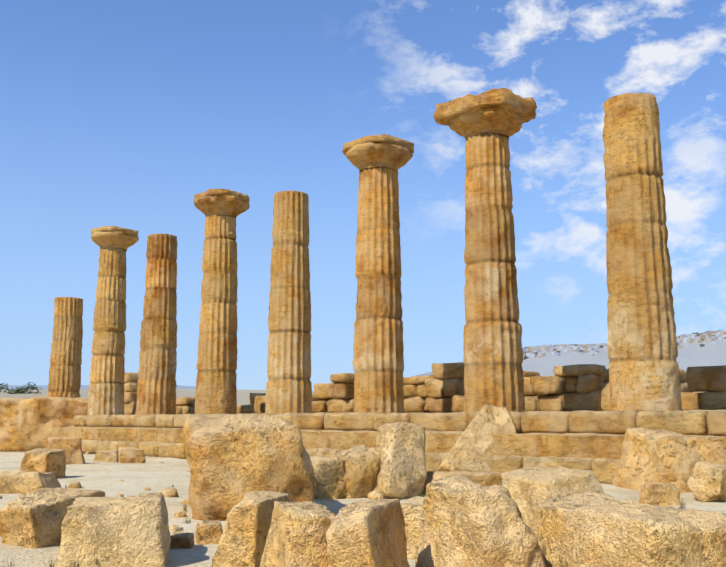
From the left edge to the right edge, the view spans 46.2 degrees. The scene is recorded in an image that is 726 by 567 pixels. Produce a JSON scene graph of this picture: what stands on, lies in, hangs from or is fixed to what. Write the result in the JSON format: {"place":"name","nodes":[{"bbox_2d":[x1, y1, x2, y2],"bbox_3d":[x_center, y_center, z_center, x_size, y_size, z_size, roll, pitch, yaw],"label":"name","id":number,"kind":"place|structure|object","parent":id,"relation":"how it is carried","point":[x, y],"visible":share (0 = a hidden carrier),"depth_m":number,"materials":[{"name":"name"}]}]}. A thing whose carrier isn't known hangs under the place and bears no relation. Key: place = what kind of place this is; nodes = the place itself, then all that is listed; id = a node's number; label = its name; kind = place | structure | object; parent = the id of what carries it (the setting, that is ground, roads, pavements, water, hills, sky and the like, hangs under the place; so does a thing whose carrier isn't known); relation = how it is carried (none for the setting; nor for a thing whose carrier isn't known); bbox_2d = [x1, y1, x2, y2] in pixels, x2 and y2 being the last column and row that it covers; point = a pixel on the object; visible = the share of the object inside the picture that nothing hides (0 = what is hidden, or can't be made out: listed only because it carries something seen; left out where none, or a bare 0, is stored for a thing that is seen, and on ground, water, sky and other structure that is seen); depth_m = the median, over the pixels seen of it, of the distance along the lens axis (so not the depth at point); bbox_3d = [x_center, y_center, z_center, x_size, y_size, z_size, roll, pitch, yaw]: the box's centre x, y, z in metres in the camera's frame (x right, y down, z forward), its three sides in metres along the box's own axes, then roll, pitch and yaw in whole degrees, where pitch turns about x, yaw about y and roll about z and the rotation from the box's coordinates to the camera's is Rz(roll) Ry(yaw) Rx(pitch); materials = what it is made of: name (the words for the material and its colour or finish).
{"place":"outdoors","nodes":[
{"label":"outdoors","id":0,"kind":"place"},
{"bbox_2d":[0,452,93,455],"bbox_3d":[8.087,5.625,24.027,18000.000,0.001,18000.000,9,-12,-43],"label":"ground","id":1,"kind":"structure","parent":0,"point":[12,453],"depth_m":44.37,"materials":[{"name":"beige sand"}]},
{"bbox_2d":[0,396,87,451],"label":"boulder","id":2,"kind":"object","parent":1,"relation":"on","point":[27,424],"visible":0.58,"depth_m":47.21,"materials":[{"name":"stone"}]},
{"bbox_2d":[0,389,313,404],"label":"distant hill","id":3,"kind":"structure","parent":1,"relation":"on","point":[243,397],"depth_m":173.99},
{"bbox_2d":[0,382,40,393],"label":"bush","id":4,"kind":"object","parent":3,"relation":"on","point":[20,390],"visible":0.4,"depth_m":170.12,"materials":[{"name":"green plant"}]},
{"bbox_2d":[52,427,725,460],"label":"step","id":5,"kind":"object","parent":1,"relation":"on","point":[584,447],"visible":0.14,"depth_m":26.89,"materials":[{"name":"stone"}]},
{"bbox_2d":[73,415,86,426],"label":"stone block","id":6,"kind":"structure","parent":5,"relation":"on","point":[79,420],"depth_m":47.11,"materials":[{"name":"stone"}]},
{"bbox_2d":[81,440,98,452],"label":"stone block","id":7,"kind":"structure","parent":5,"relation":"on","point":[90,446],"depth_m":43.33,"materials":[{"name":"stone"}]},
{"bbox_2d":[110,415,129,426],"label":"stone block","id":8,"kind":"structure","parent":5,"relation":"on","point":[119,420],"depth_m":43.90,"materials":[{"name":"stone"}]},
{"bbox_2d":[129,414,169,427],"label":"stone block","id":9,"kind":"structure","parent":5,"relation":"on","point":[146,421],"depth_m":42.29,"materials":[{"name":"stone"}]},
{"bbox_2d":[135,233,177,414],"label":"column","id":10,"kind":"structure","parent":9,"relation":"on","point":[156,388],"depth_m":43.65,"materials":[{"name":"stone"}]},
{"bbox_2d":[155,414,177,427],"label":"stone block","id":11,"kind":"structure","parent":5,"relation":"on","point":[164,421],"depth_m":40.80,"materials":[{"name":"stone"}]},
{"bbox_2d":[174,414,201,427],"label":"stone block","id":12,"kind":"structure","parent":5,"relation":"on","point":[179,420],"depth_m":39.76,"materials":[{"name":"stone"}]},
{"bbox_2d":[195,214,237,413],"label":"column","id":13,"kind":"structure","parent":12,"relation":"on","point":[216,388],"depth_m":39.81,"materials":[{"name":"stone"}]},
{"bbox_2d":[193,189,249,217],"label":"capital","id":14,"kind":"object","parent":13,"relation":"on","point":[209,202],"visible":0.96,"depth_m":40.48,"materials":[{"name":"stone"}]},
{"bbox_2d":[266,413,293,424],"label":"stone block","id":15,"kind":"structure","parent":5,"relation":"on","point":[288,417],"depth_m":34.18,"materials":[{"name":"stone"}]},
{"bbox_2d":[265,190,311,413],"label":"column","id":16,"kind":"structure","parent":15,"relation":"on","point":[289,386],"depth_m":35.94,"materials":[{"name":"stone"}]},
{"bbox_2d":[300,429,318,430],"bbox_3d":[-1.920,6.025,33.193,1.841,0.723,2.011,9,-13,-43],"label":"step","id":17,"kind":"object","parent":5,"relation":"on","point":[308,430],"visible":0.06,"depth_m":32.39,"materials":[{"name":"stone"}]},
{"bbox_2d":[293,412,353,429],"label":"stone block","id":18,"kind":"structure","parent":17,"relation":"on","point":[314,421],"depth_m":33.09,"materials":[{"name":"stone"}]},
{"bbox_2d":[324,412,383,430],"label":"stone block","id":19,"kind":"structure","parent":5,"relation":"on","point":[345,421],"depth_m":31.47,"materials":[{"name":"stone"}]},
{"bbox_2d":[352,166,404,412],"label":"column","id":20,"kind":"structure","parent":19,"relation":"on","point":[378,358],"depth_m":32.08,"materials":[{"name":"stone"}]},
{"bbox_2d":[342,134,413,170],"bbox_3d":[0.568,-4.965,33.593,2.554,1.192,2.626,9,-12,-43],"label":"capital","id":21,"kind":"object","parent":20,"relation":"on","point":[388,151],"visible":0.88,"depth_m":32.77,"materials":[{"name":"stone"}]},
{"bbox_2d":[374,413,411,430],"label":"stone block","id":22,"kind":"structure","parent":5,"relation":"on","point":[383,419],"depth_m":29.92,"materials":[{"name":"stone"}]},
{"bbox_2d":[425,452,448,470],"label":"stone block","id":23,"kind":"structure","parent":5,"relation":"on","point":[434,460],"depth_m":26.68,"materials":[{"name":"stone"}]},
{"bbox_2d":[432,431,462,433],"bbox_3d":[3.788,5.120,27.376,1.870,0.720,2.844,9,-12,-43],"label":"step","id":24,"kind":"object","parent":5,"relation":"on","point":[457,432],"visible":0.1,"depth_m":27.32,"materials":[{"name":"stone"}]},
{"bbox_2d":[410,412,468,431],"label":"stone block","id":25,"kind":"structure","parent":24,"relation":"on","point":[456,421],"depth_m":28.28,"materials":[{"name":"stone"}]},
{"bbox_2d":[468,411,521,431],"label":"stone block","id":26,"kind":"structure","parent":5,"relation":"on","point":[516,418],"depth_m":26.22,"materials":[{"name":"stone"}]},
{"bbox_2d":[463,133,524,411],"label":"column","id":27,"kind":"structure","parent":26,"relation":"on","point":[493,357],"depth_m":28.24,"materials":[{"name":"stone"}]},
{"bbox_2d":[434,88,536,139],"bbox_3d":[4.341,-5.692,29.795,2.867,1.437,2.992,9,-12,-43],"label":"capital","id":28,"kind":"object","parent":27,"relation":"on","point":[508,113],"visible":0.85,"depth_m":28.92,"materials":[{"name":"stone"}]},
{"bbox_2d":[487,455,522,472],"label":"stone block","id":29,"kind":"structure","parent":5,"relation":"on","point":[500,463],"depth_m":24.70,"materials":[{"name":"stone"}]},
{"bbox_2d":[521,411,570,433],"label":"stone block","id":30,"kind":"structure","parent":5,"relation":"on","point":[544,421],"depth_m":25.40,"materials":[{"name":"stone"}]},
{"bbox_2d":[569,410,637,433],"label":"stone block","id":31,"kind":"structure","parent":5,"relation":"on","point":[605,422],"depth_m":23.99,"materials":[{"name":"stone"}]},
{"bbox_2d":[602,93,681,410],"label":"column","id":32,"kind":"structure","parent":31,"relation":"on","point":[643,365],"depth_m":24.39,"materials":[{"name":"stone"}]},
{"bbox_2d":[623,434,725,437],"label":"step","id":33,"kind":"object","parent":5,"relation":"on","point":[702,435],"visible":0.04,"depth_m":21.45,"materials":[{"name":"stone"}]},
{"bbox_2d":[636,410,725,434],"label":"stone block","id":34,"kind":"structure","parent":33,"relation":"on","point":[688,422],"depth_m":22.49,"materials":[{"name":"stone"}]},
{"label":"step","id":35,"kind":"object","parent":5,"relation":"on","visible":0},
{"bbox_2d":[47,297,82,397],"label":"column","id":36,"kind":"structure","parent":35,"relation":"on","point":[65,362],"depth_m":51.33,"materials":[{"name":"stone"}]},
{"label":"step","id":37,"kind":"object","parent":5,"relation":"on","visible":0},
{"bbox_2d":[86,414,121,426],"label":"stone block","id":38,"kind":"structure","parent":37,"relation":"on","point":[98,420],"depth_m":45.51,"materials":[{"name":"stone"}]},
{"bbox_2d":[87,248,126,414],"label":"column","id":39,"kind":"structure","parent":38,"relation":"on","point":[106,386],"depth_m":47.50,"materials":[{"name":"stone"}]},
{"bbox_2d":[91,226,138,250],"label":"capital","id":40,"kind":"object","parent":39,"relation":"on","point":[113,237],"visible":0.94,"depth_m":48.20,"materials":[{"name":"stone"}]},
{"bbox_3d":[10.425,4.030,20.533,1.869,0.721,2.682,9,-13,-43],"label":"step","id":41,"kind":"object","parent":5,"relation":"on","visible":0},
{"bbox_2d":[707,411,725,435],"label":"stone block","id":42,"kind":"structure","parent":41,"relation":"on","point":[716,422],"depth_m":21.69,"materials":[{"name":"stone"}]},
{"bbox_2d":[324,411,709,435],"bbox_3d":[2.340,8.387,47.466,26.000,2.020,76.000,9,-12,-43],"label":"stylobate","id":43,"kind":"object","parent":1,"relation":"on","point":[620,434],"visible":0.03,"depth_m":23.88,"materials":[{"name":"stone"}]},
{"bbox_2d":[236,404,255,413],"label":"stone block","id":44,"kind":"structure","parent":43,"relation":"on","point":[247,409],"depth_m":48.30,"materials":[{"name":"stone"}]},
{"bbox_2d":[312,401,324,412],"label":"stone block","id":45,"kind":"object","parent":43,"relation":"on","point":[318,406],"visible":0.38,"depth_m":41.50,"materials":[{"name":"stone"}]},
{"bbox_2d":[317,399,329,412],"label":"stone wall","id":46,"kind":"structure","parent":43,"relation":"on","point":[326,400],"depth_m":42.02,"materials":[{"name":"stone"}]},
{"bbox_2d":[312,383,334,399],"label":"stone block","id":47,"kind":"structure","parent":46,"relation":"on","point":[324,391],"depth_m":42.07,"materials":[{"name":"stone"}]},
{"bbox_2d":[327,398,353,412],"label":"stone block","id":48,"kind":"structure","parent":43,"relation":"on","point":[335,405],"depth_m":41.09,"materials":[{"name":"stone"}]},
{"bbox_2d":[334,382,353,398],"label":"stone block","id":49,"kind":"structure","parent":48,"relation":"on","point":[343,390],"depth_m":41.11,"materials":[{"name":"stone"}]},
{"bbox_2d":[330,373,354,382],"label":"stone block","id":50,"kind":"structure","parent":49,"relation":"on","point":[343,377],"depth_m":41.08,"materials":[{"name":"stone"}]},
{"bbox_2d":[404,399,425,412],"bbox_3d":[2.133,5.403,37.114,1.124,0.736,1.452,5,-15,-1],"label":"stone block","id":51,"kind":"object","parent":43,"relation":"on","point":[414,406],"visible":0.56,"depth_m":36.46,"materials":[{"name":"stone"}]},
{"bbox_2d":[407,397,427,412],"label":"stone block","id":52,"kind":"structure","parent":43,"relation":"on","point":[420,398],"depth_m":38.30,"materials":[{"name":"stone"}]},
{"bbox_2d":[403,384,419,397],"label":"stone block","id":53,"kind":"structure","parent":52,"relation":"on","point":[410,390],"depth_m":38.56,"materials":[{"name":"stone"}]},
{"bbox_2d":[403,375,435,384],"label":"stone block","id":54,"kind":"structure","parent":53,"relation":"on","point":[420,380],"depth_m":38.40,"materials":[{"name":"stone"}]},
{"bbox_2d":[428,397,452,412],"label":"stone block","id":55,"kind":"structure","parent":43,"relation":"on","point":[439,405],"depth_m":36.36,"materials":[{"name":"stone"}]},
{"bbox_2d":[425,378,449,397],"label":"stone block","id":56,"kind":"structure","parent":55,"relation":"on","point":[434,388],"depth_m":36.68,"materials":[{"name":"stone"}]},
{"bbox_2d":[443,378,464,396],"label":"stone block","id":57,"kind":"structure","parent":55,"relation":"on","point":[453,387],"depth_m":36.02,"materials":[{"name":"stone"}]},
{"bbox_2d":[432,363,464,379],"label":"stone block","id":58,"kind":"structure","parent":57,"relation":"on","point":[442,371],"depth_m":36.32,"materials":[{"name":"stone"}]},
{"bbox_2d":[452,395,463,412],"bbox_3d":[4.318,4.877,33.966,1.577,0.737,0.813,6,-1,-9],"label":"stone block","id":59,"kind":"object","parent":43,"relation":"on","point":[457,403],"visible":0.38,"depth_m":33.55,"materials":[{"name":"stone"}]},
{"bbox_2d":[525,398,536,410],"bbox_3d":[6.033,4.808,33.197,1.481,0.669,0.789,-7,-7,12],"label":"stone block","id":60,"kind":"object","parent":43,"relation":"on","point":[530,404],"visible":0.31,"depth_m":32.85,"materials":[{"name":"stone"}]},
{"bbox_2d":[540,395,563,411],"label":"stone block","id":61,"kind":"structure","parent":43,"relation":"on","point":[552,403],"depth_m":33.12,"materials":[{"name":"stone"}]},
{"bbox_2d":[530,375,570,395],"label":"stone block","id":62,"kind":"structure","parent":61,"relation":"on","point":[547,385],"depth_m":33.19,"materials":[{"name":"stone"}]},
{"bbox_2d":[557,391,601,411],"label":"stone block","id":63,"kind":"structure","parent":43,"relation":"on","point":[590,401],"depth_m":32.42,"materials":[{"name":"stone"}]},
{"bbox_2d":[563,376,578,392],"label":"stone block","id":64,"kind":"structure","parent":63,"relation":"on","point":[571,384],"depth_m":33.09,"materials":[{"name":"stone"}]},
{"bbox_2d":[576,375,603,392],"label":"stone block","id":65,"kind":"structure","parent":63,"relation":"on","point":[587,383],"depth_m":32.36,"materials":[{"name":"stone"}]},
{"bbox_2d":[554,364,605,376],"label":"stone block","id":66,"kind":"structure","parent":65,"relation":"on","point":[581,369],"depth_m":32.83,"materials":[{"name":"stone"}]},
{"bbox_2d":[601,387,609,410],"bbox_3d":[8.628,3.895,28.353,1.058,0.907,1.134,6,-5,-29],"label":"stone block","id":67,"kind":"object","parent":43,"relation":"on","point":[605,399],"visible":0.25,"depth_m":28.32,"materials":[{"name":"stone"}]},
{"bbox_2d":[681,392,702,409],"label":"stone block","id":68,"kind":"structure","parent":43,"relation":"on","point":[690,400],"depth_m":29.30,"materials":[{"name":"stone"}]},
{"bbox_2d":[701,391,725,409],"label":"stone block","id":69,"kind":"structure","parent":43,"relation":"on","point":[715,400],"depth_m":27.75,"materials":[{"name":"stone"}]},
{"bbox_2d":[686,365,725,391],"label":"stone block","id":70,"kind":"structure","parent":69,"relation":"on","point":[706,378],"depth_m":27.93,"materials":[{"name":"stone"}]},
{"bbox_2d":[0,385,195,388],"bbox_3d":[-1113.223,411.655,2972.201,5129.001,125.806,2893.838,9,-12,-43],"label":"hill","id":71,"kind":"structure","parent":0,"point":[87,387],"depth_m":2882.56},
{"bbox_2d":[0,454,725,566],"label":"ground","id":72,"kind":"structure","parent":0,"point":[154,474],"depth_m":20.04,"materials":[{"name":"beige sand"}]},
{"bbox_2d":[0,470,61,493],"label":"rock","id":73,"kind":"object","parent":72,"relation":"on","point":[17,482],"visible":0.67,"depth_m":20.07,"materials":[{"name":"stone"}]},
{"bbox_2d":[20,448,65,477],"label":"rock","id":74,"kind":"object","parent":72,"relation":"on","point":[42,460],"visible":0.62,"depth_m":24.58,"materials":[{"name":"stone"}]},
{"bbox_2d":[0,488,105,547],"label":"rock","id":75,"kind":"object","parent":72,"relation":"on","point":[34,519],"visible":0.5,"depth_m":11.39,"materials":[{"name":"stone"}]},
{"bbox_2d":[48,437,84,464],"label":"stone block","id":76,"kind":"structure","parent":72,"relation":"on","point":[71,447],"depth_m":31.87,"materials":[{"name":"stone"}]},
{"bbox_2d":[93,450,118,462],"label":"rock","id":77,"kind":"object","parent":72,"relation":"on","point":[106,456],"visible":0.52,"depth_m":34.25,"materials":[{"name":"stone"}]},
{"bbox_2d":[98,441,119,450],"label":"stone block","id":78,"kind":"structure","parent":72,"relation":"on","point":[107,445],"depth_m":41.87,"materials":[{"name":"stone"}]},
{"bbox_2d":[54,492,170,566],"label":"rock","id":79,"kind":"object","parent":72,"relation":"on","point":[130,531],"visible":1,"depth_m":9.86,"materials":[{"name":"stone"}]},
{"bbox_2d":[118,447,145,462],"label":"rock","id":80,"kind":"object","parent":72,"relation":"on","point":[130,455],"visible":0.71,"depth_m":32.56,"materials":[{"name":"stone"}]},
{"bbox_2d":[139,441,162,456],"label":"stone block","id":81,"kind":"structure","parent":72,"relation":"on","point":[150,448],"depth_m":38.99,"materials":[{"name":"stone"}]},
{"bbox_2d":[159,443,186,458],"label":"stone block","id":82,"kind":"structure","parent":72,"relation":"on","point":[171,450],"depth_m":37.61,"materials":[{"name":"stone"}]},
{"bbox_2d":[169,531,193,548],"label":"rock","id":83,"kind":"object","parent":72,"relation":"on","point":[181,540],"visible":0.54,"depth_m":11.53,"materials":[{"name":"stone"}]},
{"bbox_2d":[195,520,222,544],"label":"rock","id":84,"kind":"object","parent":72,"relation":"on","point":[208,532],"visible":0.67,"depth_m":11.95,"materials":[{"name":"stone"}]},
{"bbox_2d":[183,413,315,520],"bbox_3d":[-2.177,3.441,15.965,2.399,1.988,3.256,2,-9,-11],"label":"boulder","id":85,"kind":"object","parent":72,"relation":"on","point":[232,460],"visible":0.79,"depth_m":14.53,"materials":[{"name":"stone"}]},
{"bbox_2d":[212,491,291,566],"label":"rock","id":86,"kind":"object","parent":72,"relation":"on","point":[242,541],"visible":0.77,"depth_m":9.28,"materials":[{"name":"stone"}]},
{"bbox_2d":[260,501,335,566],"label":"rock","id":87,"kind":"object","parent":72,"relation":"on","point":[296,536],"visible":0.88,"depth_m":7.82,"materials":[{"name":"stone"}]},
{"bbox_2d":[306,448,338,456],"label":"stone block","id":88,"kind":"structure","parent":72,"relation":"on","point":[328,452],"depth_m":30.52,"materials":[{"name":"stone"}]},
{"bbox_2d":[310,455,344,499],"bbox_3d":[-0.913,4.285,18.430,0.936,1.051,0.919,-2,-1,-29],"label":"rock","id":89,"kind":"object","parent":72,"relation":"on","point":[329,477],"visible":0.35,"depth_m":18.09,"materials":[{"name":"stone"}]},
{"bbox_2d":[331,445,380,498],"bbox_3d":[-0.055,4.284,18.955,1.186,1.279,1.607,4,-1,24],"label":"rock","id":90,"kind":"object","parent":72,"relation":"on","point":[362,466],"visible":0.46,"depth_m":18.26,"materials":[{"name":"stone"}]},
{"bbox_2d":[326,499,409,566],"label":"rock","id":91,"kind":"object","parent":72,"relation":"on","point":[364,533],"visible":1,"depth_m":7.67,"materials":[{"name":"stone"}]},
{"bbox_2d":[372,422,426,498],"bbox_3d":[0.793,3.971,18.812,1.147,1.785,1.032,18,-29,-25],"label":"rock","id":92,"kind":"object","parent":72,"relation":"on","point":[400,451],"visible":0.71,"depth_m":18.47,"materials":[{"name":"stone"}]},
{"bbox_2d":[400,496,424,559],"bbox_3d":[0.777,3.129,10.601,0.585,0.863,1.010,-3,-5,18],"label":"rock","id":93,"kind":"object","parent":72,"relation":"on","point":[413,511],"visible":0.29,"depth_m":10.24,"materials":[{"name":"stone"}]},
{"bbox_2d":[421,471,501,495],"bbox_3d":[2.150,4.553,19.021,1.806,0.705,0.897,3,-10,-19],"label":"rock","id":94,"kind":"object","parent":72,"relation":"on","point":[487,478],"visible":0.4,"depth_m":18.83,"materials":[{"name":"stone"}]},
{"bbox_2d":[437,404,516,471],"bbox_3d":[3.664,4.836,25.872,2.932,2.322,1.028,6,-30,-4],"label":"boulder","id":95,"kind":"object","parent":72,"relation":"on","point":[473,449],"visible":0.69,"depth_m":25.41,"materials":[{"name":"stone"}]},
{"bbox_2d":[415,475,544,566],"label":"boulder","id":96,"kind":"object","parent":72,"relation":"on","point":[467,522],"visible":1,"depth_m":8.24,"materials":[{"name":"stone"}]},
{"bbox_2d":[500,466,603,525],"bbox_3d":[3.144,3.620,14.183,1.339,0.975,1.650,-2,-4,-26],"label":"boulder","id":97,"kind":"object","parent":72,"relation":"on","point":[527,488],"visible":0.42,"depth_m":13.87,"materials":[{"name":"stone"}]},
{"bbox_2d":[523,456,591,470],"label":"stone block","id":98,"kind":"structure","parent":72,"relation":"on","point":[583,464],"depth_m":23.52,"materials":[{"name":"stone"}]},
{"bbox_2d":[592,458,619,483],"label":"stone block","id":99,"kind":"structure","parent":72,"relation":"on","point":[603,470],"depth_m":22.40,"materials":[{"name":"stone"}]},
{"bbox_2d":[529,491,725,566],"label":"rock","id":100,"kind":"object","parent":72,"relation":"on","point":[598,529],"visible":0.96,"depth_m":7.83,"materials":[{"name":"stone"}]},
{"bbox_2d":[638,482,679,505],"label":"rock","id":101,"kind":"object","parent":72,"relation":"on","point":[659,493],"visible":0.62,"depth_m":17.24,"materials":[{"name":"stone"}]},
{"bbox_2d":[612,427,725,492],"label":"boulder","id":102,"kind":"object","parent":72,"relation":"on","point":[660,455],"visible":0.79,"depth_m":20.32,"materials":[{"name":"stone"}]},
{"bbox_2d":[687,461,725,501],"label":"rock","id":103,"kind":"object","parent":72,"relation":"on","point":[706,482],"visible":0.88,"depth_m":17.85,"materials":[{"name":"stone"}]},
{"bbox_2d":[0,0,725,390],"label":"sky","id":104,"kind":"structure","parent":0,"point":[118,113],"materials":[{"name":"blue"}]},
{"bbox_2d":[411,335,725,391],"bbox_3d":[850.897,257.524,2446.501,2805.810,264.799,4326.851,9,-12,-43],"label":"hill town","id":105,"kind":"object","parent":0,"point":[707,354],"visible":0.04,"depth_m":2269.82},
{"bbox_2d":[457,330,725,362],"bbox_3d":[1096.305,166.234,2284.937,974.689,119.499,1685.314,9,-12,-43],"label":"town buildings","id":106,"kind":"structure","parent":105,"relation":"on","point":[534,351],"depth_m":2370.96,"materials":[{"name":"grey"}]},
{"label":"cella","id":107,"kind":"object","parent":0,"visible":0},
{"bbox_2d":[176,397,194,405],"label":"stone block","id":108,"kind":"structure","parent":107,"relation":"on","point":[183,401],"depth_m":52.71,"materials":[{"name":"stone"}]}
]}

